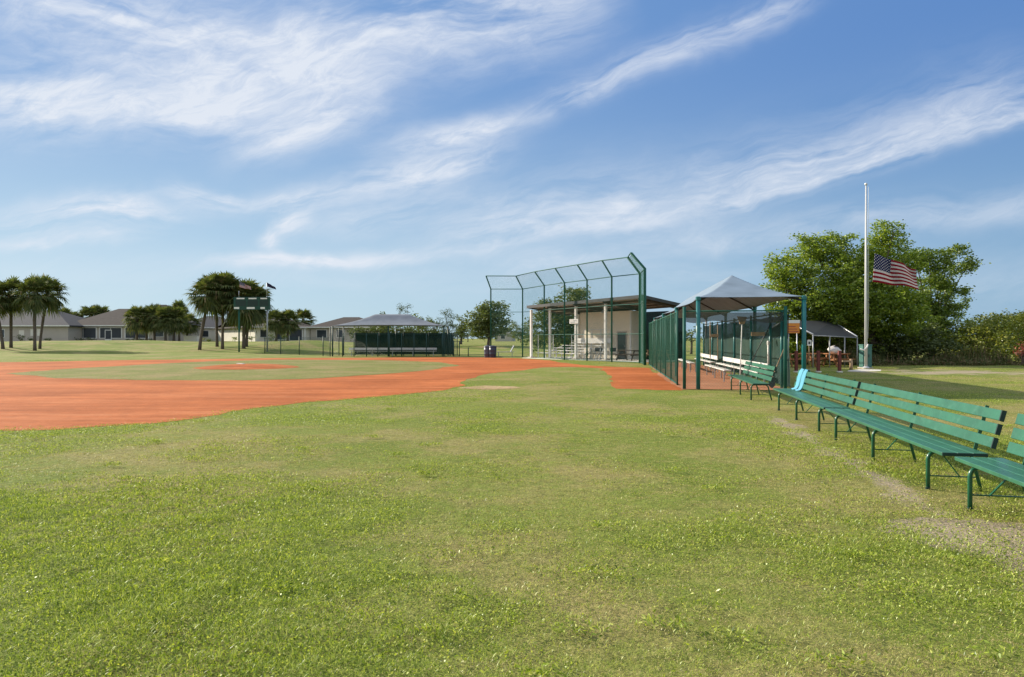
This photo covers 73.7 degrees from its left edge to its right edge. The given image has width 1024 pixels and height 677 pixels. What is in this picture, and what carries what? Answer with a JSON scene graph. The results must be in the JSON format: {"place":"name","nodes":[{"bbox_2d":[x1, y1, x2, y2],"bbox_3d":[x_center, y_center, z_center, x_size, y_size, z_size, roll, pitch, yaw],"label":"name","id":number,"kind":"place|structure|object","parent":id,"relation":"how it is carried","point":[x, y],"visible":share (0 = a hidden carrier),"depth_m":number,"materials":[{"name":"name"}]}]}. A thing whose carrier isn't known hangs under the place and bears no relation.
{"place":"outdoors","nodes":[
{"label":"outdoors","id":0,"kind":"place"},
{"bbox_2d":[7,360,458,379],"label":"infield lawn","id":1,"kind":"structure","parent":0,"point":[307,369],"depth_m":33.94,"materials":[{"name":"green plant"}]},
{"bbox_2d":[195,364,297,369],"bbox_3d":[-14.544,1.494,37.590,5.549,0.188,5.495,0,0,0],"label":"pitching mound","id":2,"kind":"object","parent":1,"relation":"on","point":[246,366],"visible":0.94,"depth_m":36.17,"materials":[{"name":"soil"}]},
{"bbox_2d":[0,357,682,430],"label":"infield dirt","id":3,"kind":"structure","parent":0,"point":[32,401],"depth_m":21.36,"materials":[{"name":"soil"}]},
{"bbox_2d":[484,345,489,357],"bbox_3d":[-2.049,1.090,57.200,0.648,1.020,0.648,0,0,0],"label":"trash can","id":4,"kind":"object","parent":3,"relation":"on","point":[486,351],"visible":0.8,"depth_m":56.93,"materials":[{"name":"grey plastic"}]},
{"bbox_2d":[489,345,496,357],"bbox_3d":[-1.594,1.090,56.800,0.648,1.020,0.648,0,0,0],"label":"trash can","id":5,"kind":"object","parent":3,"relation":"on","point":[492,351],"visible":1,"depth_m":56.55,"materials":[{"name":"purple plastic"}]},
{"bbox_2d":[0,339,1023,676],"bbox_3d":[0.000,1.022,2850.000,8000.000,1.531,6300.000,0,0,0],"label":"ground","id":6,"kind":"structure","parent":0,"point":[48,351],"depth_m":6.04,"materials":[{"name":"green plant"}]},
{"bbox_2d":[0,281,15,348],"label":"palm tree","id":7,"kind":"object","parent":6,"relation":"on","point":[3,307],"visible":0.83,"depth_m":81.95,"materials":[{"name":"green plant"}]},
{"bbox_2d":[0,276,28,347],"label":"palm tree","id":8,"kind":"object","parent":6,"relation":"on","point":[13,282],"visible":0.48,"depth_m":83.69,"materials":[{"name":"green plant"}]},
{"bbox_2d":[9,272,55,350],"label":"palm tree","id":9,"kind":"object","parent":6,"relation":"on","point":[34,302],"visible":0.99,"depth_m":80.28,"materials":[{"name":"green plant"}]},
{"bbox_2d":[0,310,84,340],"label":"house","id":10,"kind":"structure","parent":6,"relation":"on","point":[66,327],"depth_m":120.00,"materials":[{"name":"grey paint"}]},
{"bbox_2d":[30,273,69,348],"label":"palm tree","id":11,"kind":"object","parent":6,"relation":"on","point":[57,286],"visible":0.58,"depth_m":83.86,"materials":[{"name":"green plant"}]},
{"bbox_2d":[60,307,77,315],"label":"palm tree","id":12,"kind":"object","parent":6,"relation":"on","point":[66,310],"visible":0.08,"depth_m":132.76,"materials":[{"name":"green plant"}]},
{"bbox_2d":[73,304,101,317],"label":"tree","id":13,"kind":"object","parent":6,"relation":"on","point":[91,311],"visible":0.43,"depth_m":148.84,"materials":[{"name":"green plant"}]},
{"bbox_2d":[89,304,109,315],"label":"palm tree","id":14,"kind":"object","parent":6,"relation":"on","point":[105,308],"visible":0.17,"depth_m":151.21,"materials":[{"name":"green plant"}]},
{"bbox_2d":[122,305,151,339],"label":"palm tree","id":15,"kind":"object","parent":6,"relation":"on","point":[134,324],"visible":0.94,"depth_m":111.13,"materials":[{"name":"green plant"}]},
{"bbox_2d":[78,305,199,340],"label":"house","id":16,"kind":"structure","parent":6,"relation":"on","point":[109,325],"depth_m":124.00,"materials":[{"name":"grey paint"}]},
{"bbox_2d":[105,330,111,339],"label":"door","id":17,"kind":"structure","parent":16,"relation":"in","point":[108,333],"depth_m":123.82,"materials":[{"name":"white paint"}]},
{"bbox_2d":[139,303,164,340],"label":"palm tree","id":18,"kind":"object","parent":6,"relation":"on","point":[151,309],"visible":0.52,"depth_m":111.94,"materials":[{"name":"green plant"}]},
{"bbox_2d":[149,306,178,340],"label":"palm tree","id":19,"kind":"object","parent":6,"relation":"on","point":[160,312],"visible":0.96,"depth_m":110.00,"materials":[{"name":"green plant"}]},
{"bbox_2d":[154,305,192,340],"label":"palm tree","id":20,"kind":"object","parent":6,"relation":"on","point":[180,325],"visible":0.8,"depth_m":111.28,"materials":[{"name":"green plant"}]},
{"bbox_2d":[171,299,189,340],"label":"palm tree","id":21,"kind":"object","parent":6,"relation":"on","point":[181,303],"visible":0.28,"depth_m":123.44,"materials":[{"name":"green plant"}]},
{"bbox_2d":[176,313,204,335],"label":"palm tree","id":22,"kind":"object","parent":6,"relation":"on","point":[191,329],"visible":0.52,"depth_m":118.17,"materials":[{"name":"green plant"}]},
{"bbox_2d":[184,336,199,340],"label":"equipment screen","id":23,"kind":"object","parent":6,"relation":"on","point":[191,338],"visible":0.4,"depth_m":118.00,"materials":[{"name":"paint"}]},
{"bbox_2d":[182,272,229,349],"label":"palm tree","id":24,"kind":"object","parent":6,"relation":"on","point":[202,304],"visible":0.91,"depth_m":77.99,"materials":[{"name":"green plant"}]},
{"bbox_2d":[189,316,226,340],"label":"house","id":25,"kind":"structure","parent":6,"relation":"on","point":[209,332],"depth_m":138.88,"materials":[{"name":"paint"}]},
{"bbox_2d":[194,271,228,346],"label":"palm tree","id":26,"kind":"object","parent":6,"relation":"on","point":[216,330],"visible":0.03,"depth_m":82.87,"materials":[{"name":"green plant"}]},
{"bbox_2d":[201,270,242,348],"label":"palm tree","id":27,"kind":"object","parent":6,"relation":"on","point":[226,278],"visible":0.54,"depth_m":78.94,"materials":[{"name":"green plant"}]},
{"bbox_2d":[217,277,273,348],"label":"palm tree","id":28,"kind":"object","parent":6,"relation":"on","point":[248,316],"visible":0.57,"depth_m":79.22,"materials":[{"name":"green plant"}]},
{"bbox_2d":[224,284,274,346],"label":"palm tree","id":29,"kind":"object","parent":6,"relation":"on","point":[247,331],"visible":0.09,"depth_m":82.33,"materials":[{"name":"green plant"}]},
{"bbox_2d":[234,296,269,351],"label":"scoreboard","id":30,"kind":"object","parent":6,"relation":"on","point":[251,303],"visible":0.94,"depth_m":75.88,"materials":[{"name":"green paint"}]},
{"bbox_2d":[214,318,310,340],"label":"house","id":31,"kind":"structure","parent":6,"relation":"on","point":[304,331],"depth_m":126.50,"materials":[{"name":"paint"}]},
{"bbox_2d":[260,329,265,337],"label":"window","id":32,"kind":"structure","parent":31,"relation":"in","point":[262,333],"depth_m":121.76,"materials":[{"name":"black glass"}]},
{"bbox_2d":[263,309,289,340],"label":"palm tree","id":33,"kind":"object","parent":6,"relation":"on","point":[273,326],"visible":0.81,"depth_m":116.86,"materials":[{"name":"green plant"}]},
{"bbox_2d":[273,309,301,340],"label":"palm tree","id":34,"kind":"object","parent":6,"relation":"on","point":[290,326],"visible":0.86,"depth_m":118.05,"materials":[{"name":"green plant"}]},
{"bbox_2d":[264,336,330,355],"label":"chain link fence","id":35,"kind":"object","parent":6,"relation":"on","point":[323,345],"visible":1,"depth_m":66.98,"materials":[{"name":"metal"}]},
{"bbox_2d":[295,308,318,324],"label":"palm tree","id":36,"kind":"object","parent":6,"relation":"on","point":[304,314],"visible":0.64,"depth_m":139.11,"materials":[{"name":"green plant"}]},
{"bbox_2d":[307,317,391,341],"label":"house","id":37,"kind":"structure","parent":6,"relation":"on","point":[320,330],"depth_m":126.76,"materials":[{"name":"grey paint"}]},
{"bbox_2d":[316,330,326,337],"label":"window","id":38,"kind":"structure","parent":37,"relation":"in","point":[319,333],"depth_m":126.78,"materials":[{"name":"black glass"}]},
{"bbox_2d":[336,330,344,337],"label":"window","id":39,"kind":"structure","parent":37,"relation":"in","point":[338,333],"depth_m":126.54,"materials":[{"name":"black glass"}]},
{"bbox_2d":[332,314,448,355],"bbox_3d":[-11.059,-0.320,63.000,10.064,3.840,4.200,0,0,0],"label":"shade canopy","id":40,"kind":"object","parent":6,"relation":"on","point":[388,320],"visible":0.99,"depth_m":62.02,"materials":[{"name":"metal"}]},
{"bbox_2d":[349,348,436,355],"bbox_3d":[-10.984,1.225,62.785,8.100,0.750,0.370,0,0,0],"label":"player bench","id":41,"kind":"object","parent":6,"relation":"on","point":[372,349],"visible":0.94,"depth_m":62.93,"materials":[{"name":"metal"}]},
{"bbox_2d":[342,333,457,356],"bbox_3d":[-9.305,0.570,61.001,10.891,2.060,3.834,0,0,-25],"label":"chain link fence","id":42,"kind":"object","parent":6,"relation":"on","point":[377,343],"visible":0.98,"depth_m":60.40,"materials":[{"name":"metal"}]},
{"bbox_2d":[347,326,456,340],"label":"hedge","id":43,"kind":"object","parent":6,"relation":"on","point":[406,329],"visible":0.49,"depth_m":94.63,"materials":[{"name":"green plant"}]},
{"bbox_2d":[355,332,452,354],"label":"windscreen fence","id":44,"kind":"object","parent":6,"relation":"on","point":[407,341],"visible":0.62,"depth_m":65.05,"materials":[{"name":"green fabric"}]},
{"bbox_2d":[411,313,437,332],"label":"broadleaf tree","id":45,"kind":"object","parent":6,"relation":"on","point":[422,327],"visible":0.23,"depth_m":111.74,"materials":[{"name":"green plant"}]},
{"bbox_2d":[435,307,462,338],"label":"pine tree","id":46,"kind":"object","parent":6,"relation":"on","point":[452,324],"visible":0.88,"depth_m":110.03,"materials":[{"name":"green plant"}]},
{"bbox_2d":[452,314,468,343],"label":"broadleaf tree","id":47,"kind":"object","parent":6,"relation":"on","point":[461,330],"visible":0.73,"depth_m":115.57,"materials":[{"name":"green plant"}]},
{"bbox_2d":[453,341,483,355],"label":"pipe gate","id":48,"kind":"structure","parent":6,"relation":"on","point":[459,354],"depth_m":60.97,"materials":[{"name":"metal"}]},
{"bbox_2d":[455,333,498,341],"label":"broadleaf tree","id":49,"kind":"object","parent":6,"relation":"on","point":[466,336],"visible":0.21,"depth_m":190.05,"materials":[{"name":"green plant"}]},
{"bbox_2d":[461,299,513,345],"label":"broadleaf tree","id":50,"kind":"object","parent":6,"relation":"on","point":[478,325],"visible":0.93,"depth_m":94.38,"materials":[{"name":"green plant"}]},
{"bbox_2d":[460,386,518,389],"bbox_3d":[-0.690,1.596,22.180,1.912,0.001,1.620,0,0,24],"label":"worn patch","id":51,"kind":"object","parent":6,"relation":"on","point":[493,387],"visible":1,"depth_m":22.24,"materials":[{"name":"soil"}]},
{"bbox_2d":[495,327,515,340],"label":"house","id":52,"kind":"structure","parent":6,"relation":"on","point":[501,338],"depth_m":235.56,"materials":[{"name":"grey paint"}]},
{"bbox_2d":[508,321,529,341],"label":"broadleaf tree","id":53,"kind":"object","parent":6,"relation":"on","point":[519,332],"visible":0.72,"depth_m":149.74,"materials":[{"name":"green plant"}]},
{"bbox_2d":[520,282,592,352],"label":"broadleaf tree","id":54,"kind":"object","parent":6,"relation":"on","point":[560,323],"visible":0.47,"depth_m":71.39,"materials":[{"name":"green plant"}]},
{"bbox_2d":[486,252,645,364],"bbox_3d":[3.789,-1.851,49.885,3.157,6.903,19.754,0,0,-30],"label":"backstop fence","id":55,"kind":"object","parent":6,"relation":"on","point":[643,332],"visible":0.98,"depth_m":48.95,"materials":[{"name":"metal"}]},
{"bbox_2d":[527,295,687,361],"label":"pavilion","id":56,"kind":"structure","parent":6,"relation":"on","point":[653,303],"depth_m":51.57,"materials":[{"name":"white paint"}]},
{"bbox_2d":[537,329,610,358],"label":"bleachers","id":57,"kind":"object","parent":56,"relation":"on","point":[579,340],"visible":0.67,"depth_m":53.97,"materials":[{"name":"white paint"}]},
{"bbox_2d":[617,331,626,358],"bbox_3d":[8.368,0.535,51.974,0.070,2.130,1.010,0,0,-38],"label":"door","id":58,"kind":"structure","parent":56,"relation":"in","point":[620,345],"depth_m":52.01,"materials":[{"name":"grey metal"}]},
{"bbox_2d":[615,350,638,360],"bbox_3d":[8.320,1.200,48.494,1.580,0.771,1.800,0,0,-43],"label":"picnic table","id":59,"kind":"object","parent":56,"relation":"on","point":[627,354],"visible":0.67,"depth_m":48.05,"materials":[{"name":"grey metal"}]},
{"bbox_2d":[686,323,704,353],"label":"broadleaf tree","id":60,"kind":"object","parent":6,"relation":"on","point":[691,340],"visible":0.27,"depth_m":69.90,"materials":[{"name":"green plant"}]},
{"bbox_2d":[703,311,789,387],"bbox_3d":[10.030,0.350,31.045,0.132,2.500,19.800,0,0,8],"label":"windscreen fence","id":61,"kind":"object","parent":6,"relation":"on","point":[775,333],"visible":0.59,"depth_m":27.36,"materials":[{"name":"fabric"}]},
{"bbox_2d":[751,323,770,361],"bbox_3d":[8.517,0.081,23.383,0.804,1.501,0.467,0,0,0],"label":"field rake","id":62,"kind":"object","parent":61,"relation":"hanging from","point":[758,333],"visible":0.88,"depth_m":23.15,"materials":[{"name":"metal"}]},
{"bbox_2d":[767,341,769,363],"bbox_3d":[8.678,0.470,23.100,0.110,0.792,0.105,0,0,0],"label":"plastic pipe","id":63,"kind":"object","parent":61,"relation":"attached to","point":[768,354],"visible":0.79,"depth_m":23.09,"materials":[{"name":"white paint"}]},
{"bbox_2d":[728,361,776,399],"bbox_3d":[6.777,1.150,19.420,0.618,0.909,4.430,0,0,10],"label":"bench","id":64,"kind":"object","parent":6,"relation":"on","point":[750,380],"visible":0.98,"depth_m":18.95,"materials":[{"name":"paint"}]},
{"bbox_2d":[789,320,799,350],"bbox_3d":[14.608,0.323,35.465,0.640,2.555,0.130,0,0,0],"label":"notice board","id":65,"kind":"object","parent":6,"relation":"on","point":[794,326],"visible":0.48,"depth_m":35.41,"materials":[{"name":"wood"}]},
{"bbox_2d":[793,351,797,372],"bbox_3d":[13.408,1.090,32.200,0.300,1.020,0.300,0,0,0],"label":"bollard","id":66,"kind":"object","parent":6,"relation":"on","point":[795,362],"visible":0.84,"depth_m":32.13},
{"bbox_2d":[789,353,821,366],"bbox_3d":[16.222,1.236,38.600,1.900,0.771,1.580,0,0,-4],"label":"picnic table","id":67,"kind":"object","parent":6,"relation":"on","point":[792,359],"visible":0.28,"depth_m":38.22,"materials":[{"name":"brown wood"}]},
{"bbox_2d":[807,339,810,368],"bbox_3d":[15.795,0.825,36.288,0.220,1.550,0.075,0,0,0],"label":"square sign","id":68,"kind":"object","parent":6,"relation":"on","point":[809,342],"visible":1,"depth_m":36.27,"materials":[{"name":"white metal"}]},
{"bbox_2d":[773,370,860,432],"bbox_3d":[5.872,1.150,13.408,0.618,0.909,4.430,0,0,11],"label":"bench","id":69,"kind":"object","parent":6,"relation":"on","point":[820,402],"visible":0.89,"depth_m":12.74,"materials":[{"name":"paint"}]},
{"bbox_2d":[791,368,807,389],"bbox_3d":[6.408,0.904,15.216,0.311,0.470,0.343,0,0,11],"label":"cloth strip","id":70,"kind":"object","parent":69,"relation":"on","point":[800,373],"visible":0.82,"depth_m":15.20,"materials":[{"name":"blue fabric"}]},
{"bbox_2d":[795,369,811,390],"bbox_3d":[6.339,0.904,14.852,0.311,0.470,0.323,0,0,11],"label":"cloth strip","id":71,"kind":"object","parent":69,"relation":"on","point":[803,377],"visible":0.87,"depth_m":14.84,"materials":[{"name":"blue fabric"}]},
{"bbox_2d":[815,351,821,372],"bbox_3d":[14.448,1.090,32.200,0.300,1.020,0.300,0,0,0],"label":"bollard","id":72,"kind":"object","parent":6,"relation":"on","point":[818,362],"visible":1,"depth_m":32.13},
{"bbox_2d":[789,321,857,367],"bbox_3d":[18.145,0.215,42.000,4.595,2.770,9.670,0,0,0],"label":"carport","id":73,"kind":"object","parent":6,"relation":"on","point":[821,328],"visible":0.48,"depth_m":39.68,"materials":[{"name":"metal"}]},
{"bbox_2d":[806,353,842,365],"bbox_3d":[17.922,1.236,39.600,1.900,0.771,1.580,0,0,6],"label":"picnic table","id":74,"kind":"object","parent":6,"relation":"on","point":[824,358],"visible":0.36,"depth_m":39.12,"materials":[{"name":"brown wood"}]},
{"bbox_2d":[822,353,849,366],"bbox_3d":[18.463,1.236,38.800,1.200,0.771,1.580,0,0,-10],"label":"picnic table","id":75,"kind":"object","parent":6,"relation":"on","point":[834,359],"visible":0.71,"depth_m":38.60,"materials":[{"name":"brown wood"}]},
{"bbox_2d":[827,345,841,352],"bbox_3d":[18.298,0.610,38.814,0.774,0.470,0.542,0,0,0],"label":"canvas bundle","id":76,"kind":"object","parent":75,"relation":"on","point":[834,349],"visible":0.9,"depth_m":38.63,"materials":[{"name":"white fabric"}]},
{"bbox_2d":[836,351,842,372],"bbox_3d":[15.448,1.090,32.200,0.300,1.020,0.300,0,0,0],"label":"bollard","id":77,"kind":"object","parent":6,"relation":"on","point":[839,362],"visible":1,"depth_m":32.13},
{"bbox_2d":[842,359,852,369],"bbox_3d":[17.199,1.325,35.003,0.539,0.556,0.175,0,0,0],"label":"stump post","id":78,"kind":"object","parent":6,"relation":"on","point":[851,364],"visible":1,"depth_m":34.95,"materials":[{"name":"brown wood"}]},
{"bbox_2d":[759,219,938,357],"bbox_3d":[21.606,-3.047,44.190,11.004,9.502,7.793,0,0,17],"label":"broadleaf tree","id":79,"kind":"object","parent":6,"relation":"on","point":[890,306],"visible":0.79,"depth_m":43.22,"materials":[{"name":"green plant"}]},
{"bbox_2d":[848,369,880,371],"bbox_3d":[17.714,1.596,34.115,1.396,0.001,3.087,0,0,41],"label":"concrete slab","id":80,"kind":"object","parent":6,"relation":"on","point":[860,370],"visible":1,"depth_m":34.05,"materials":[{"name":"white concrete"}]},
{"bbox_2d":[860,183,869,368],"bbox_3d":[18.707,-3.334,36.151,0.513,9.868,0.360,0,0,-37],"label":"flagpole","id":81,"kind":"object","parent":6,"relation":"on","point":[866,344],"visible":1,"depth_m":36.16,"materials":[{"name":"metal"}]},
{"bbox_2d":[857,344,872,368],"bbox_3d":[18.971,0.960,36.650,0.580,1.280,0.540,0,0,0],"label":"utility box","id":82,"kind":"object","parent":6,"relation":"on","point":[861,358],"visible":0.82,"depth_m":36.43,"materials":[{"name":"green paint"}]},
{"bbox_2d":[845,330,920,360],"bbox_3d":[24.186,0.316,44.543,4.719,2.685,5.087,0,0,42],"label":"shrub","id":83,"kind":"object","parent":6,"relation":"on","point":[879,352],"visible":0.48,"depth_m":43.43,"materials":[{"name":"green plant"}]},
{"bbox_2d":[792,337,1023,365],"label":"tall weeds","id":84,"kind":"object","parent":6,"relation":"on","point":[977,357],"visible":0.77,"depth_m":41.45,"materials":[{"name":"green plant"}]},
{"bbox_2d":[825,382,1006,490],"bbox_3d":[5.016,1.150,8.938,0.618,0.909,4.430,0,0,11],"label":"bench","id":85,"kind":"object","parent":6,"relation":"on","point":[932,444],"visible":0.98,"depth_m":8.08,"materials":[{"name":"paint"}]},
{"bbox_2d":[891,320,972,360],"bbox_3d":[26.054,0.223,43.181,4.516,2.871,4.273,0,0,-18],"label":"shrub","id":86,"kind":"object","parent":6,"relation":"on","point":[928,343],"visible":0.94,"depth_m":42.79,"materials":[{"name":"green plant"}]},
{"bbox_2d":[894,243,991,354],"bbox_3d":[29.336,-2.469,46.907,6.773,8.296,4.551,0,0,-36],"label":"broadleaf tree","id":87,"kind":"object","parent":6,"relation":"on","point":[937,279],"visible":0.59,"depth_m":46.13,"materials":[{"name":"green plant"}]},
{"bbox_2d":[936,319,994,355],"bbox_3d":[29.631,0.183,44.775,3.695,2.952,3.457,0,0,-24],"label":"shrub","id":88,"kind":"object","parent":6,"relation":"on","point":[965,340],"visible":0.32,"depth_m":44.39,"materials":[{"name":"green plant"}]},
{"bbox_2d":[955,413,1023,508],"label":"bench","id":89,"kind":"object","parent":6,"relation":"on","point":[1008,470],"visible":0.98,"depth_m":6.30,"materials":[{"name":"paint"}]},
{"bbox_2d":[957,312,1023,358],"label":"shrub","id":90,"kind":"object","parent":6,"relation":"on","point":[991,335],"visible":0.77,"depth_m":43.46,"materials":[{"name":"green plant"}]},
{"bbox_2d":[969,308,1023,357],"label":"shrub","id":91,"kind":"object","parent":6,"relation":"on","point":[985,317],"visible":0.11,"depth_m":51.73,"materials":[{"name":"green plant"}]},
{"bbox_2d":[987,309,1023,360],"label":"shrub","id":92,"kind":"object","parent":6,"relation":"on","point":[1020,320],"visible":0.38,"depth_m":45.58,"materials":[{"name":"green plant"}]},
{"bbox_2d":[1013,341,1023,363],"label":"shrub","id":93,"kind":"object","parent":6,"relation":"on","point":[1021,355],"visible":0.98,"depth_m":41.02,"materials":[{"name":"red plant"}]},
{"bbox_2d":[0,0,1023,338],"label":"sky","id":94,"kind":"structure","parent":0,"point":[347,158],"materials":[{"name":"blue"}]},
{"bbox_2d":[648,363,779,389],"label":"dugout floor","id":95,"kind":"structure","parent":0,"point":[710,379],"depth_m":25.80,"materials":[{"name":"soil"}]},
{"bbox_2d":[649,310,677,384],"bbox_3d":[6.921,0.320,32.067,0.057,2.560,17.940,0,0,8],"label":"chain link fence","id":96,"kind":"object","parent":95,"relation":"on","point":[658,343],"visible":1,"depth_m":28.32,"materials":[{"name":"metal"}]},
{"bbox_2d":[678,359,695,371],"bbox_3d":[9.025,1.370,35.387,0.340,0.460,6.500,0,0,8],"label":"player bench","id":97,"kind":"object","parent":95,"relation":"on","point":[690,362],"visible":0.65,"depth_m":34.41,"materials":[{"name":"white paint"}]},
{"bbox_2d":[694,353,717,370],"bbox_3d":[10.303,1.225,36.412,0.370,0.750,6.500,0,0,8],"label":"player bench","id":98,"kind":"object","parent":95,"relation":"on","point":[708,356],"visible":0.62,"depth_m":35.81,"materials":[{"name":"white paint"}]},
{"bbox_2d":[705,364,731,381],"bbox_3d":[8.253,1.370,27.364,0.340,0.460,5.200,0,0,8],"label":"player bench","id":99,"kind":"object","parent":95,"relation":"on","point":[719,368],"visible":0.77,"depth_m":26.88,"materials":[{"name":"white paint"}]},
{"bbox_2d":[653,275,806,390],"bbox_3d":[9.009,-0.340,32.104,3.324,3.880,22.160,0,0,8],"label":"shade canopy","id":100,"kind":"object","parent":95,"relation":"on","point":[731,292],"visible":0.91,"depth_m":23.34,"materials":[{"name":"white fabric"}]},
{"bbox_2d":[683,306,786,388],"bbox_3d":[6.942,0.300,21.315,3.139,2.600,0.114,0,0,8],"label":"chain link fence","id":101,"kind":"object","parent":95,"relation":"on","point":[737,311],"visible":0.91,"depth_m":21.31,"materials":[{"name":"metal"}]},
{"bbox_2d":[710,322,718,357],"bbox_3d":[8.138,0.053,27.495,0.350,1.458,0.050,0,0,0],"label":"drag frame","id":102,"kind":"object","parent":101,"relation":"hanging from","point":[715,335],"visible":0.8,"depth_m":27.48,"materials":[{"name":"brown wood"}]},
{"bbox_2d":[686,312,782,322],"bbox_3d":[6.949,-0.653,21.365,2.920,0.335,0.026,0,0,8],"label":"shade valance","id":103,"kind":"object","parent":101,"relation":"attached to","point":[740,317],"visible":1,"depth_m":21.36,"materials":[{"name":"fabric"}]},
{"bbox_2d":[716,357,767,381],"bbox_3d":[9.120,1.225,27.591,0.370,0.750,9.300,0,0,8],"label":"player bench","id":104,"kind":"object","parent":95,"relation":"on","point":[732,360],"visible":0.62,"depth_m":28.18,"materials":[{"name":"white paint"}]},
{"bbox_2d":[739,321,744,384],"bbox_3d":[7.699,0.405,22.756,0.356,2.296,0.349,0,0,0],"label":"broom","id":105,"kind":"object","parent":95,"relation":"on","point":[741,346],"visible":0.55,"depth_m":22.77,"materials":[{"name":"white paint"}]},
{"bbox_2d":[768,350,783,387],"bbox_3d":[8.450,0.963,21.738,0.179,1.274,0.539,0,0,-41],"label":"shovel","id":106,"kind":"object","parent":95,"relation":"on","point":[772,385],"visible":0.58,"depth_m":21.86,"materials":[{"name":"brown wood"}]},
{"bbox_2d":[873,254,918,289],"bbox_3d":[20.231,-3.542,35.966,2.256,1.951,0.304,0,0,13],"label":"flag","id":107,"kind":"object","parent":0,"point":[891,272],"visible":1,"depth_m":36.04,"materials":[{"name":"fabric"}]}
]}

